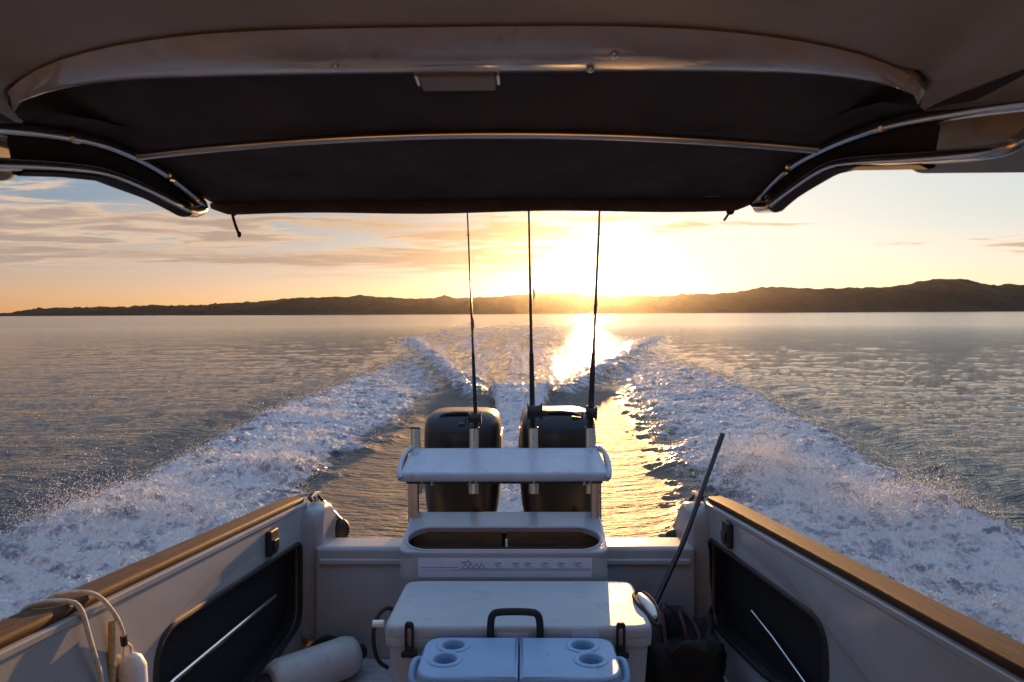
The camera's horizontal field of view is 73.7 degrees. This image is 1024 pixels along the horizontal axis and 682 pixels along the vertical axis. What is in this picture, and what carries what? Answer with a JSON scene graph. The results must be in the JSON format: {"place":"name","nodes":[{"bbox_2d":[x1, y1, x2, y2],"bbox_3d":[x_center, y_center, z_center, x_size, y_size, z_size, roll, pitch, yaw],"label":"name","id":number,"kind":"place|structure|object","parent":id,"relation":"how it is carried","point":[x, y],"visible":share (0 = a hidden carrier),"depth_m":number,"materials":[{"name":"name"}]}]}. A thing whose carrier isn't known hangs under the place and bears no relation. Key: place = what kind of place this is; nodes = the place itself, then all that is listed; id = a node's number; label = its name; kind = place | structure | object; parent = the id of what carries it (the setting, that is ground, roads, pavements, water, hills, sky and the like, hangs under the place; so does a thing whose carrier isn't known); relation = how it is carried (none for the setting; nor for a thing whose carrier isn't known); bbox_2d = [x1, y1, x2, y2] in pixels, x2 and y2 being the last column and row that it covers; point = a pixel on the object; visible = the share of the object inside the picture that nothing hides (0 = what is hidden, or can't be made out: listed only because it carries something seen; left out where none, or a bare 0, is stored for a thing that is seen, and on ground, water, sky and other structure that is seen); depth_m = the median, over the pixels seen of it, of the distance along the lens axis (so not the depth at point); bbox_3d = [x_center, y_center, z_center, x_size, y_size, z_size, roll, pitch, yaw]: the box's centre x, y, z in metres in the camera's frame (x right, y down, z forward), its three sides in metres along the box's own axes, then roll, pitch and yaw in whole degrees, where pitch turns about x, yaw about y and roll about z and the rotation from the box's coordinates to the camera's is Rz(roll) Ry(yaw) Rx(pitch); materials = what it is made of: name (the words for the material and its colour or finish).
{"place":"outdoors","nodes":[
{"label":"outdoors","id":0,"kind":"place"},
{"bbox_2d":[0,297,300,315],"bbox_3d":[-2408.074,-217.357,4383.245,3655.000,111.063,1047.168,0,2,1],"label":"headland","id":1,"kind":"structure","parent":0,"point":[153,309],"depth_m":4104.04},
{"bbox_2d":[0,311,1023,537],"bbox_3d":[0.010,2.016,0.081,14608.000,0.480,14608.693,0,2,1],"label":"sea","id":2,"kind":"structure","parent":0,"point":[950,374],"depth_m":18.47,"materials":[{"name":"liquid"}]},
{"bbox_2d":[0,0,1023,681],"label":"motor boat","id":3,"kind":"object","parent":2,"relation":"on","point":[250,596],"visible":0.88,"depth_m":1.46,"materials":[{"name":"white plastic"}]},
{"bbox_2d":[18,590,147,681],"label":"fender lanyard","id":4,"kind":"object","parent":3,"relation":"attached to","point":[133,667],"visible":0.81,"depth_m":1.90,"materials":[{"name":"beige fabric"}]},
{"bbox_2d":[256,636,366,681],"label":"boat fender","id":5,"kind":"object","parent":3,"relation":"on","point":[339,659],"visible":1,"depth_m":3.03,"materials":[{"name":"grey plastic"}]},
{"bbox_2d":[306,635,337,647],"bbox_3d":[-0.938,1.491,3.332,0.200,0.113,0.071,-1,2,-14],"label":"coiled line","id":6,"kind":"object","parent":3,"relation":"on","point":[324,639],"visible":0.18,"depth_m":3.31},
{"bbox_2d":[308,491,349,537],"bbox_3d":[-0.996,0.946,3.675,0.104,0.308,0.287,1,3,34],"label":"ball fender","id":7,"kind":"object","parent":3,"relation":"attached to","point":[342,528],"visible":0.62,"depth_m":3.71,"materials":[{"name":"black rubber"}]},
{"bbox_2d":[424,407,502,511],"bbox_3d":[-0.303,1.381,4.163,0.480,1.911,1.077,0,-1,1],"label":"outboard motor","id":8,"kind":"object","parent":3,"relation":"attached to","point":[443,429],"visible":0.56,"depth_m":4.04,"materials":[{"name":"paint"}]},
{"bbox_2d":[400,512,607,592],"bbox_3d":[-0.035,1.219,3.296,0.962,0.697,0.408,0,-1,1],"label":"bait tank","id":9,"kind":"object","parent":3,"relation":"on","point":[503,546],"visible":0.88,"depth_m":3.19,"materials":[{"name":"white plastic"}]},
{"bbox_2d":[414,531,598,546],"bbox_3d":[-0.029,0.999,3.333,0.900,0.140,0.014,0,-1,1],"label":"inner door","id":10,"kind":"structure","parent":9,"relation":"in","point":[430,538],"depth_m":3.33,"materials":[{"name":"black plastic"}]},
{"bbox_2d":[397,427,611,522],"bbox_3d":[-0.037,0.869,3.523,1.083,0.827,0.332,0,-1,1],"label":"bait board","id":11,"kind":"object","parent":3,"relation":"attached to","point":[474,465],"visible":0.88,"depth_m":3.47,"materials":[{"name":"white plastic"}]},
{"bbox_2d":[459,213,481,426],"bbox_3d":[-0.225,-0.374,3.664,0.121,1.800,0.099,0,-1,1],"label":"fishing rod","id":12,"kind":"object","parent":11,"relation":"attached to","point":[475,418],"visible":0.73,"depth_m":3.67,"materials":[{"name":"plastic"}]},
{"bbox_2d":[527,211,546,426],"bbox_3d":[0.132,-0.376,3.648,0.110,1.800,0.120,0,-1,1],"label":"fishing rod","id":13,"kind":"object","parent":11,"relation":"attached to","point":[534,411],"visible":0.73,"depth_m":3.67,"materials":[{"name":"plastic"}]},
{"bbox_2d":[572,211,600,426],"bbox_3d":[0.411,-0.377,3.655,0.192,1.801,0.098,0,-1,1],"label":"fishing rod","id":14,"kind":"object","parent":11,"relation":"attached to","point":[591,412],"visible":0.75,"depth_m":3.66,"materials":[{"name":"plastic"}]},
{"bbox_2d":[0,65,1023,237],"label":"awning","id":15,"kind":"object","parent":3,"relation":"attached to","point":[729,143],"visible":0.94,"depth_m":1.46,"materials":[{"name":"fabric"}]},
{"bbox_2d":[371,581,661,681],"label":"ice chest","id":16,"kind":"object","parent":3,"relation":"on","point":[620,616],"visible":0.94,"depth_m":2.62,"materials":[{"name":"white plastic"}]},
{"bbox_2d":[408,637,630,681],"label":"blue cooler","id":17,"kind":"object","parent":3,"relation":"on","point":[498,660],"visible":1,"depth_m":2.30,"materials":[{"name":"plastic"}]},
{"bbox_2d":[519,406,595,511],"bbox_3d":[0.283,1.375,4.155,0.480,1.911,1.077,0,-1,1],"label":"outboard motor","id":18,"kind":"object","parent":3,"relation":"attached to","point":[558,427],"visible":0.38,"depth_m":4.03,"materials":[{"name":"paint"}]},
{"bbox_2d":[666,491,703,537],"bbox_3d":[0.937,0.947,3.664,0.102,0.330,0.325,-1,3,-22],"label":"ball fender","id":19,"kind":"object","parent":3,"relation":"attached to","point":[670,533],"visible":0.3,"depth_m":3.73,"materials":[{"name":"black rubber"}]},
{"bbox_2d":[645,602,726,681],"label":"tote bag","id":20,"kind":"object","parent":3,"relation":"on","point":[684,646],"visible":0.91,"depth_m":2.88,"materials":[{"name":"black fabric"}]},
{"bbox_2d":[654,433,724,605],"bbox_3d":[0.857,0.886,3.316,0.047,0.754,0.952,2,3,38],"label":"boat hook","id":21,"kind":"object","parent":3,"relation":"attached to","point":[673,563],"visible":0.87,"depth_m":3.31,"materials":[{"name":"black metal"}]},
{"bbox_2d":[0,359,1023,638],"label":"sea spray","id":22,"kind":"object","parent":2,"relation":"on","point":[734,441],"visible":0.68,"depth_m":7.21,"materials":[{"name":"white liquid"}]},
{"bbox_2d":[0,321,1023,643],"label":"wake foam","id":23,"kind":"object","parent":2,"relation":"on","point":[1000,551],"visible":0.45,"depth_m":8.28,"materials":[{"name":"liquid"}]},
{"bbox_2d":[0,170,1023,312],"label":"sky","id":24,"kind":"structure","parent":0,"point":[65,242],"materials":[{"name":"orange"}]},
{"bbox_2d":[179,279,1023,315],"bbox_3d":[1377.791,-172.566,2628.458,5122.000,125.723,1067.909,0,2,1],"label":"wooded hills","id":25,"kind":"structure","parent":0,"point":[949,295],"depth_m":2356.45,"materials":[{"name":"green plant"}]}
]}

